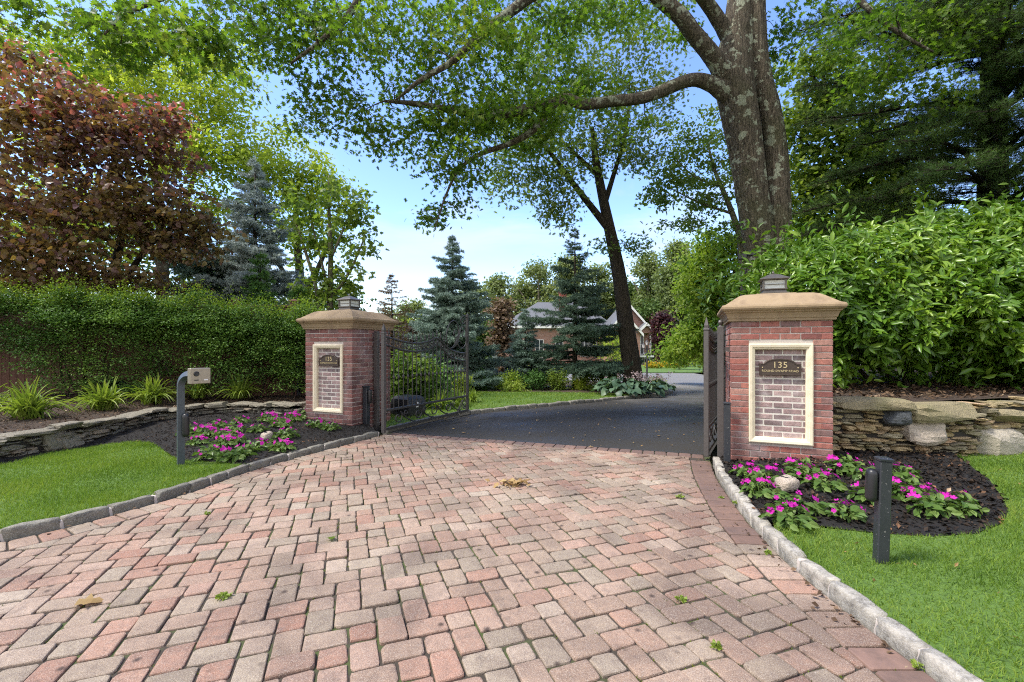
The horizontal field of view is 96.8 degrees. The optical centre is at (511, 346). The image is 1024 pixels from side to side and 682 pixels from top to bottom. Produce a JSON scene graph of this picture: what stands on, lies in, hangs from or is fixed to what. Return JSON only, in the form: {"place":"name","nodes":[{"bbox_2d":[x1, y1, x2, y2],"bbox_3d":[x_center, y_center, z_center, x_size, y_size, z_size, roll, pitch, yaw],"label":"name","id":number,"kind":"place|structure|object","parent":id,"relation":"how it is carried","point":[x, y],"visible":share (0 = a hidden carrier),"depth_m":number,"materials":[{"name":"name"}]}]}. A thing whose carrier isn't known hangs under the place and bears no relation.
{"place":"outdoors","nodes":[
{"label":"outdoors","id":0,"kind":"place"},
{"bbox_2d":[0,440,248,528],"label":"lawn","id":1,"kind":"structure","parent":0,"point":[10,504],"depth_m":4.53,"materials":[{"name":"green plant"}]},
{"bbox_2d":[177,368,210,465],"bbox_3d":[-3.600,0.847,5.146,0.352,1.207,0.211,0,0,27],"label":"intercom stand","id":2,"kind":"object","parent":1,"relation":"on","point":[197,375],"visible":0.99,"depth_m":5.12,"materials":[{"name":"metal"}]},
{"bbox_2d":[227,391,628,426],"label":"lawn","id":3,"kind":"structure","parent":0,"point":[486,403],"depth_m":11.34,"materials":[{"name":"green plant"}]},
{"bbox_2d":[268,175,389,310],"bbox_3d":[-4.857,-1.565,12.000,3.318,5.931,1.832,0,0,0],"label":"thin tree","id":4,"kind":"object","parent":3,"relation":"on","point":[328,292],"visible":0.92,"depth_m":11.88,"materials":[{"name":"green plant"}]},
{"bbox_2d":[390,394,424,416],"bbox_3d":[-2.046,1.175,8.947,0.490,0.450,0.480,0,0,30],"label":"gate motor","id":5,"kind":"object","parent":3,"relation":"on","point":[411,411],"visible":0.52,"depth_m":8.78,"materials":[{"name":"black plastic"}]},
{"bbox_2d":[390,344,448,407],"bbox_3d":[-2.251,0.760,10.189,1.561,1.681,1.498,0,0,-25],"label":"hydrangea shrub","id":6,"kind":"object","parent":3,"relation":"on","point":[433,369],"visible":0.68,"depth_m":9.95,"materials":[{"name":"green plant"}]},
{"bbox_2d":[426,354,456,399],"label":"hydrangea shrub","id":7,"kind":"object","parent":3,"relation":"on","point":[442,382],"visible":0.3,"depth_m":11.36,"materials":[{"name":"green plant"}]},
{"bbox_2d":[0,433,920,681],"bbox_3d":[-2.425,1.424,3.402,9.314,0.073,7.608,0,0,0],"label":"driveway","id":8,"kind":"structure","parent":0,"point":[215,653],"depth_m":2.68,"materials":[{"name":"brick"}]},
{"bbox_2d":[2,439,895,681],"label":"joint moss","id":9,"kind":"object","parent":8,"relation":"on","point":[480,582],"visible":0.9,"depth_m":2.77,"materials":[{"name":"green plant"}]},
{"bbox_2d":[0,0,1023,331],"label":"sky","id":10,"kind":"structure","parent":0,"point":[491,243],"materials":[{"name":"blue"}]},
{"bbox_2d":[66,355,1014,535],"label":"ground","id":11,"kind":"structure","parent":0,"point":[713,453],"depth_m":7.48,"materials":[{"name":"brown soil"}]},
{"bbox_2d":[0,24,249,298],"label":"redbud tree","id":12,"kind":"object","parent":11,"relation":"on","point":[100,131],"visible":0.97,"depth_m":9.49,"materials":[{"name":"red plant"}]},
{"bbox_2d":[0,10,277,299],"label":"locust tree","id":13,"kind":"object","parent":11,"relation":"on","point":[163,81],"visible":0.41,"depth_m":16.41,"materials":[{"name":"green plant"}]},
{"bbox_2d":[0,401,305,457],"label":"stone wall","id":14,"kind":"structure","parent":11,"relation":"on","point":[53,437],"depth_m":6.47,"materials":[{"name":"stone"}]},
{"bbox_2d":[0,176,319,304],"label":"locust tree","id":15,"kind":"object","parent":11,"relation":"on","point":[148,267],"visible":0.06,"depth_m":19.70,"materials":[{"name":"green plant"}]},
{"bbox_2d":[92,211,249,387],"bbox_3d":[-8.222,-1.077,12.362,4.985,5.208,5.508,0,0,-33],"label":"spruce tree","id":16,"kind":"object","parent":11,"relation":"on","point":[185,269],"visible":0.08,"depth_m":11.63,"materials":[{"name":"green plant"}]},
{"bbox_2d":[0,411,375,465],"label":"mulch bed","id":17,"kind":"object","parent":11,"relation":"on","point":[295,439],"visible":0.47,"depth_m":6.66,"materials":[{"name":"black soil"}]},
{"bbox_2d":[190,444,227,462],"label":"impatiens plant","id":18,"kind":"object","parent":17,"relation":"on","point":[211,453],"visible":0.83,"depth_m":5.35,"materials":[{"name":"green plant"}]},
{"bbox_2d":[216,445,257,462],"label":"impatiens plant","id":19,"kind":"object","parent":17,"relation":"on","point":[236,454],"visible":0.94,"depth_m":5.28,"materials":[{"name":"green plant"}]},
{"bbox_2d":[362,386,371,424],"bbox_3d":[-2.406,1.054,7.586,0.152,0.792,0.095,0,0,22],"label":"sensor post","id":20,"kind":"object","parent":17,"relation":"on","point":[367,396],"visible":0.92,"depth_m":7.56,"materials":[{"name":"black metal"}]},
{"bbox_2d":[0,431,377,541],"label":"kerb","id":21,"kind":"structure","parent":11,"relation":"on","point":[25,529],"depth_m":4.11,"materials":[{"name":"stone"}]},
{"bbox_2d":[0,391,392,433],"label":"raised bed","id":22,"kind":"object","parent":11,"relation":"on","point":[35,423],"visible":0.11,"depth_m":7.84,"materials":[{"name":"brown soil"}]},
{"bbox_2d":[0,269,84,358],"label":"holly shrub","id":23,"kind":"object","parent":22,"relation":"on","point":[8,307],"visible":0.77,"depth_m":8.59,"materials":[{"name":"green plant"}]},
{"bbox_2d":[0,376,90,419],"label":"daylily","id":24,"kind":"object","parent":22,"relation":"on","point":[31,406],"visible":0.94,"depth_m":6.69,"materials":[{"name":"green plant"}]},
{"bbox_2d":[0,269,169,398],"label":"holly shrub","id":25,"kind":"object","parent":22,"relation":"on","point":[68,316],"visible":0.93,"depth_m":8.71,"materials":[{"name":"green plant"}]},
{"bbox_2d":[50,376,141,412],"bbox_3d":[-6.994,0.787,7.718,0.979,0.598,1.258,0,0,-24],"label":"daylily","id":26,"kind":"object","parent":22,"relation":"on","point":[101,399],"visible":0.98,"depth_m":7.65,"materials":[{"name":"green plant"}]},
{"bbox_2d":[0,298,299,395],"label":"board fence","id":27,"kind":"object","parent":22,"relation":"on","point":[6,377],"visible":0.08,"depth_m":9.63,"materials":[{"name":"brown wood"}]},
{"bbox_2d":[120,373,192,404],"bbox_3d":[-6.717,0.777,8.446,1.258,0.598,0.979,0,0,9],"label":"daylily","id":28,"kind":"object","parent":22,"relation":"on","point":[150,393],"visible":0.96,"depth_m":8.42,"materials":[{"name":"green plant"}]},
{"bbox_2d":[87,276,250,399],"bbox_3d":[-6.678,-0.092,9.280,2.621,2.608,2.071,0,0,0],"label":"holly shrub","id":29,"kind":"object","parent":22,"relation":"on","point":[175,315],"visible":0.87,"depth_m":9.02,"materials":[{"name":"green plant"}]},
{"bbox_2d":[171,383,223,398],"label":"daylily","id":30,"kind":"object","parent":22,"relation":"on","point":[199,392],"visible":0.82,"depth_m":8.99,"materials":[{"name":"green plant"}]},
{"bbox_2d":[177,286,296,398],"bbox_3d":[-5.513,-0.028,9.439,2.324,2.472,1.911,0,0,0],"label":"holly shrub","id":31,"kind":"object","parent":22,"relation":"on","point":[245,324],"visible":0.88,"depth_m":9.24,"materials":[{"name":"green plant"}]},
{"bbox_2d":[214,372,268,398],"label":"daylily","id":32,"kind":"object","parent":22,"relation":"on","point":[238,390],"visible":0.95,"depth_m":9.05,"materials":[{"name":"green plant"}]},
{"bbox_2d":[247,293,329,397],"bbox_3d":[-4.382,0.005,9.612,2.131,2.403,1.818,0,0,-29],"label":"holly shrub","id":33,"kind":"object","parent":22,"relation":"on","point":[293,333],"visible":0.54,"depth_m":9.38,"materials":[{"name":"green plant"}]},
{"bbox_2d":[189,154,318,389],"bbox_3d":[-7.171,-1.820,12.546,5.677,7.006,4.638,0,0,-38],"label":"spruce tree","id":34,"kind":"object","parent":11,"relation":"on","point":[247,225],"visible":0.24,"depth_m":12.25,"materials":[{"name":"green plant"}]},
{"bbox_2d":[241,251,286,304],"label":"fir tree","id":35,"kind":"object","parent":11,"relation":"on","point":[258,285],"visible":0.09,"depth_m":10.80,"materials":[{"name":"green plant"}]},
{"bbox_2d":[296,309,398,429],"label":"gate pillar","id":36,"kind":"structure","parent":11,"relation":"on","point":[335,393],"depth_m":7.58,"materials":[{"name":"brick"}]},
{"bbox_2d":[336,294,361,310],"bbox_3d":[-2.866,-0.778,8.020,0.312,0.295,0.312,0,0,22],"label":"pillar lantern","id":37,"kind":"object","parent":36,"relation":"on","point":[348,302],"visible":0.99,"depth_m":7.93,"materials":[{"name":"glass"}]},
{"bbox_2d":[372,331,379,430],"bbox_3d":[-2.344,0.595,7.831,0.110,1.710,0.070,0,0,22],"label":"gate post","id":38,"kind":"object","parent":36,"relation":"attached to","point":[376,349],"visible":0.94,"depth_m":7.80,"materials":[{"name":"black metal"}]},
{"bbox_2d":[381,314,468,432],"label":"iron gate","id":39,"kind":"structure","parent":38,"relation":"attached to","point":[384,410],"depth_m":8.09,"materials":[{"name":"black metal"}]},
{"bbox_2d":[375,273,421,368],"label":"conifer tree","id":40,"kind":"object","parent":11,"relation":"on","point":[390,314],"visible":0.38,"depth_m":24.91,"materials":[{"name":"green plant"}]},
{"bbox_2d":[382,295,427,358],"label":"woodland tree","id":41,"kind":"object","parent":11,"relation":"on","point":[413,306],"visible":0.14,"depth_m":59.18,"materials":[{"name":"green plant"}]},
{"bbox_2d":[0,443,887,647],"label":"driveway border","id":42,"kind":"object","parent":11,"relation":"on","point":[794,587],"visible":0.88,"depth_m":2.91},
{"bbox_2d":[479,271,526,320],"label":"woodland tree","id":43,"kind":"object","parent":11,"relation":"on","point":[499,283],"visible":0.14,"depth_m":71.74,"materials":[{"name":"green plant"}]},
{"bbox_2d":[0,0,1023,291],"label":"oak tree","id":44,"kind":"object","parent":11,"relation":"on","point":[738,84],"visible":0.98,"depth_m":8.36,"materials":[{"name":"green plant"}]},
{"bbox_2d":[382,389,672,434],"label":"kerb","id":45,"kind":"structure","parent":11,"relation":"on","point":[556,403],"depth_m":10.39,"materials":[{"name":"stone"}]},
{"bbox_2d":[390,380,668,394],"bbox_3d":[-2.231,1.469,17.190,15.395,0.214,7.685,0,0,12],"label":"planting bed","id":46,"kind":"object","parent":11,"relation":"on","point":[550,390],"visible":0.06,"depth_m":14.47,"materials":[{"name":"brown soil"}]},
{"bbox_2d":[216,115,363,303],"bbox_3d":[-8.517,-3.896,18.021,5.996,10.869,4.412,0,0,0],"label":"locust tree","id":47,"kind":"object","parent":46,"relation":"on","point":[286,166],"visible":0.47,"depth_m":17.75,"materials":[{"name":"green plant"}]},
{"bbox_2d":[396,235,525,392],"bbox_3d":[-1.857,-1.058,15.544,5.006,5.622,5.432,0,0,0],"label":"spruce tree","id":48,"kind":"object","parent":46,"relation":"on","point":[450,305],"visible":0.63,"depth_m":15.08,"materials":[{"name":"green plant"}]},
{"bbox_2d":[480,294,522,374],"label":"woodland tree","id":49,"kind":"object","parent":46,"relation":"on","point":[503,315],"visible":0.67,"depth_m":20.66,"materials":[{"name":"brown plant"}]},
{"bbox_2d":[491,368,526,389],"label":"clipped shrub","id":50,"kind":"object","parent":46,"relation":"on","point":[510,378],"visible":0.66,"depth_m":14.56,"materials":[{"name":"green plant"}]},
{"bbox_2d":[496,308,555,386],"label":"spruce tree","id":51,"kind":"object","parent":46,"relation":"on","point":[529,342],"visible":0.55,"depth_m":15.58,"materials":[{"name":"green plant"}]},
{"bbox_2d":[515,368,551,390],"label":"clipped shrub","id":52,"kind":"object","parent":46,"relation":"on","point":[537,378],"visible":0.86,"depth_m":14.64,"materials":[{"name":"green plant"}]},
{"bbox_2d":[543,368,572,390],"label":"clipped shrub","id":53,"kind":"object","parent":46,"relation":"on","point":[557,383],"visible":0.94,"depth_m":14.69,"materials":[{"name":"green plant"}]},
{"bbox_2d":[510,226,643,388],"bbox_3d":[2.557,-1.278,15.334,4.161,5.693,3.871,0,0,44],"label":"spruce tree","id":54,"kind":"object","parent":46,"relation":"on","point":[580,329],"visible":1,"depth_m":15.00,"materials":[{"name":"green plant"}]},
{"bbox_2d":[566,373,602,390],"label":"clipped shrub","id":55,"kind":"object","parent":46,"relation":"on","point":[581,383],"visible":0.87,"depth_m":14.66,"materials":[{"name":"green plant"}]},
{"bbox_2d":[468,0,704,391],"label":"leaning tree","id":56,"kind":"object","parent":46,"relation":"on","point":[629,349],"visible":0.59,"depth_m":13.56,"materials":[{"name":"green plant"}]},
{"bbox_2d":[590,373,649,395],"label":"hosta plant","id":57,"kind":"object","parent":46,"relation":"on","point":[608,384],"visible":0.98,"depth_m":12.55,"materials":[{"name":"green plant"}]},
{"bbox_2d":[622,371,664,397],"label":"hosta plant","id":58,"kind":"object","parent":46,"relation":"on","point":[645,386],"visible":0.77,"depth_m":12.62,"materials":[{"name":"green plant"}]},
{"bbox_2d":[506,254,584,314],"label":"woodland tree","id":59,"kind":"object","parent":11,"relation":"on","point":[537,291],"visible":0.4,"depth_m":73.92,"materials":[{"name":"green plant"}]},
{"bbox_2d":[388,373,716,454],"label":"asphalt drive","id":60,"kind":"structure","parent":11,"relation":"on","point":[636,424],"depth_m":8.17,"materials":[{"name":"grey asphalt"}]},
{"bbox_2d":[544,249,609,316],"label":"woodland tree","id":61,"kind":"object","parent":11,"relation":"on","point":[568,276],"visible":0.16,"depth_m":70.79,"materials":[{"name":"green plant"}]},
{"bbox_2d":[252,433,936,681],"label":"driveway border","id":62,"kind":"object","parent":11,"relation":"on","point":[879,661],"visible":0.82,"depth_m":3.69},
{"bbox_2d":[47,435,907,667],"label":"leaf litter","id":63,"kind":"object","parent":62,"relation":"on","point":[884,644],"visible":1,"depth_m":2.53,"materials":[{"name":"brown plant"}]},
{"bbox_2d":[582,261,615,319],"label":"woodland tree","id":64,"kind":"object","parent":11,"relation":"on","point":[607,298],"visible":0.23,"depth_m":74.06,"materials":[{"name":"green plant"}]},
{"bbox_2d":[613,249,666,346],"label":"woodland tree","id":65,"kind":"object","parent":11,"relation":"on","point":[646,268],"visible":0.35,"depth_m":68.96,"materials":[{"name":"green plant"}]},
{"bbox_2d":[632,296,692,363],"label":"woodland tree","id":66,"kind":"object","parent":11,"relation":"on","point":[654,307],"visible":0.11,"depth_m":64.15,"materials":[{"name":"green plant"}]},
{"bbox_2d":[649,236,707,325],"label":"woodland tree","id":67,"kind":"object","parent":11,"relation":"on","point":[662,287],"visible":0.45,"depth_m":60.71,"materials":[{"name":"green plant"}]},
{"bbox_2d":[717,292,847,460],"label":"gate pillar","id":68,"kind":"structure","parent":11,"relation":"on","point":[777,416],"depth_m":5.12,"materials":[{"name":"brick"}]},
{"bbox_2d":[717,320,729,456],"bbox_3d":[2.561,0.562,5.509,0.135,1.775,0.070,0,0,22],"label":"gate post","id":69,"kind":"object","parent":68,"relation":"attached to","point":[721,348],"visible":0.84,"depth_m":5.49,"materials":[{"name":"black metal"}]},
{"bbox_2d":[703,317,725,456],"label":"iron gate","id":70,"kind":"structure","parent":69,"relation":"attached to","point":[710,376],"depth_m":5.96,"materials":[{"name":"black metal"}]},
{"bbox_2d":[757,271,789,293],"bbox_3d":[3.200,-0.778,5.575,0.312,0.295,0.312,0,0,22],"label":"pillar lantern","id":71,"kind":"object","parent":68,"relation":"on","point":[773,283],"visible":0.98,"depth_m":5.47,"materials":[{"name":"white glass"}]},
{"bbox_2d":[759,359,800,375],"bbox_3d":[3.020,0.233,5.130,0.410,0.190,0.036,0,0,22],"label":"address plaque","id":72,"kind":"object","parent":68,"relation":"attached to","point":[784,367],"visible":1,"depth_m":5.12,"materials":[{"name":"brown metal"}]},
{"bbox_2d":[713,457,983,681],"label":"kerb","id":73,"kind":"structure","parent":11,"relation":"on","point":[907,643],"depth_m":2.42,"materials":[{"name":"stone"}]},
{"bbox_2d":[832,364,1023,401],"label":"raised bed","id":74,"kind":"object","parent":11,"relation":"on","point":[922,399],"visible":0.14,"depth_m":6.51,"materials":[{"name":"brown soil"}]},
{"bbox_2d":[676,176,1023,402],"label":"laurel hedge","id":75,"kind":"object","parent":74,"relation":"on","point":[927,295],"visible":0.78,"depth_m":6.67,"materials":[{"name":"green plant"}]},
{"bbox_2d":[788,0,1023,402],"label":"pine tree","id":76,"kind":"object","parent":74,"relation":"on","point":[992,130],"visible":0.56,"depth_m":9.69,"materials":[{"name":"green plant"}]},
{"bbox_2d":[506,293,653,364],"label":"house","id":77,"kind":"structure","parent":0,"point":[544,335],"depth_m":58.00,"materials":[{"name":"brick"}]},
{"bbox_2d":[547,365,702,371],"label":"lawn","id":78,"kind":"structure","parent":0,"point":[690,369],"depth_m":36.03,"materials":[{"name":"green plant"}]},
{"bbox_2d":[645,309,679,366],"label":"woodland tree","id":79,"kind":"object","parent":78,"relation":"on","point":[659,319],"visible":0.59,"depth_m":45.53,"materials":[{"name":"purple plant"}]},
{"bbox_2d":[643,220,739,371],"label":"maple tree","id":80,"kind":"object","parent":78,"relation":"on","point":[686,340],"visible":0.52,"depth_m":16.59,"materials":[{"name":"green plant"}]},
{"bbox_2d":[634,103,835,295],"bbox_3d":[7.402,-3.214,14.959,6.988,9.429,3.206,0,0,0],"label":"ash tree","id":81,"kind":"object","parent":78,"relation":"on","point":[690,180],"visible":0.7,"depth_m":14.84,"materials":[{"name":"green plant"}]},
{"bbox_2d":[772,13,963,347],"bbox_3d":[10.135,-3.917,13.416,5.891,10.636,3.512,0,0,0],"label":"maple tree","id":82,"kind":"object","parent":78,"relation":"on","point":[809,172],"visible":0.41,"depth_m":12.99,"materials":[{"name":"green plant"}]},
{"bbox_2d":[773,451,1023,681],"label":"lawn","id":83,"kind":"structure","parent":0,"point":[1008,664],"depth_m":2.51,"materials":[{"name":"green plant"}]},
{"bbox_2d":[718,448,1008,536],"bbox_3d":[3.651,1.290,4.477,3.397,0.121,2.545,0,0,0],"label":"mulch bed","id":84,"kind":"object","parent":83,"relation":"on","point":[910,527],"visible":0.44,"depth_m":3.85,"materials":[{"name":"black wood"}]},
{"bbox_2d":[723,402,730,461],"bbox_3d":[2.470,1.044,5.223,0.080,0.812,0.080,0,0,22],"label":"sensor post","id":85,"kind":"object","parent":84,"relation":"on","point":[727,431],"visible":0.74,"depth_m":5.19,"materials":[{"name":"black metal"}]},
{"bbox_2d":[739,476,784,498],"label":"impatiens plant","id":86,"kind":"object","parent":84,"relation":"on","point":[760,491],"visible":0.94,"depth_m":4.04,"materials":[{"name":"green plant"}]},
{"bbox_2d":[744,463,784,486],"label":"impatiens plant","id":87,"kind":"object","parent":84,"relation":"on","point":[760,472],"visible":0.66,"depth_m":4.33,"materials":[{"name":"green plant"}]},
{"bbox_2d":[775,474,799,492],"bbox_3d":[2.473,1.240,4.095,0.200,0.166,0.159,0,0,-22],"label":"garden rock","id":88,"kind":"object","parent":84,"relation":"on","point":[786,482],"visible":0.86,"depth_m":4.04,"materials":[{"name":"white stone"}]},
{"bbox_2d":[758,498,819,531],"bbox_3d":[2.078,1.277,3.439,0.406,0.241,0.373,0,0,30],"label":"impatiens plant","id":89,"kind":"object","parent":84,"relation":"on","point":[792,522],"visible":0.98,"depth_m":3.40,"materials":[{"name":"green plant"}]},
{"bbox_2d":[771,490,826,516],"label":"impatiens plant","id":90,"kind":"object","parent":84,"relation":"on","point":[816,508],"visible":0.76,"depth_m":3.62,"materials":[{"name":"green plant"}]},
{"bbox_2d":[785,462,827,480],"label":"impatiens plant","id":91,"kind":"object","parent":84,"relation":"on","point":[799,474],"visible":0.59,"depth_m":4.35,"materials":[{"name":"green plant"}]},
{"bbox_2d":[800,468,847,492],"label":"impatiens plant","id":92,"kind":"object","parent":84,"relation":"on","point":[824,486],"visible":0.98,"depth_m":4.01,"materials":[{"name":"green plant"}]},
{"bbox_2d":[817,498,866,522],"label":"impatiens plant","id":93,"kind":"object","parent":84,"relation":"on","point":[856,512],"visible":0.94,"depth_m":3.50,"materials":[{"name":"green plant"}]},
{"bbox_2d":[823,453,865,474],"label":"impatiens plant","id":94,"kind":"object","parent":84,"relation":"on","point":[834,459],"visible":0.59,"depth_m":4.53,"materials":[{"name":"green plant"}]},
{"bbox_2d":[830,457,874,480],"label":"impatiens plant","id":95,"kind":"object","parent":84,"relation":"on","point":[857,471],"visible":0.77,"depth_m":4.33,"materials":[{"name":"green plant"}]},
{"bbox_2d":[846,481,901,505],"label":"impatiens plant","id":96,"kind":"object","parent":84,"relation":"on","point":[861,498],"visible":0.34,"depth_m":3.76,"materials":[{"name":"green plant"}]},
{"bbox_2d":[892,462,922,481],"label":"impatiens plant","id":97,"kind":"object","parent":84,"relation":"on","point":[905,472],"visible":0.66,"depth_m":4.30,"materials":[{"name":"green plant"}]},
{"bbox_2d":[892,474,934,501],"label":"impatiens plant","id":98,"kind":"object","parent":84,"relation":"on","point":[897,483],"visible":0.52,"depth_m":3.87,"materials":[{"name":"green plant"}]},
{"bbox_2d":[904,490,962,518],"bbox_3d":[3.291,1.233,3.553,0.433,0.218,0.311,0,0,2],"label":"impatiens plant","id":99,"kind":"object","parent":84,"relation":"on","point":[936,507],"visible":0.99,"depth_m":3.50,"materials":[{"name":"green plant"}]},
{"bbox_2d":[942,490,989,518],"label":"impatiens plant","id":100,"kind":"object","parent":84,"relation":"on","point":[969,508],"visible":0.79,"depth_m":3.55,"materials":[{"name":"green plant"}]},
{"bbox_2d":[865,456,894,564],"bbox_3d":[2.288,1.069,2.843,0.140,0.763,0.076,0,0,14],"label":"sensor post","id":101,"kind":"object","parent":83,"relation":"on","point":[878,485],"visible":0.91,"depth_m":2.81,"materials":[{"name":"black metal"}]},
{"bbox_2d":[832,396,1023,455],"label":"stone wall","id":102,"kind":"structure","parent":83,"relation":"on","point":[963,428],"depth_m":5.42,"materials":[{"name":"grey stone"}]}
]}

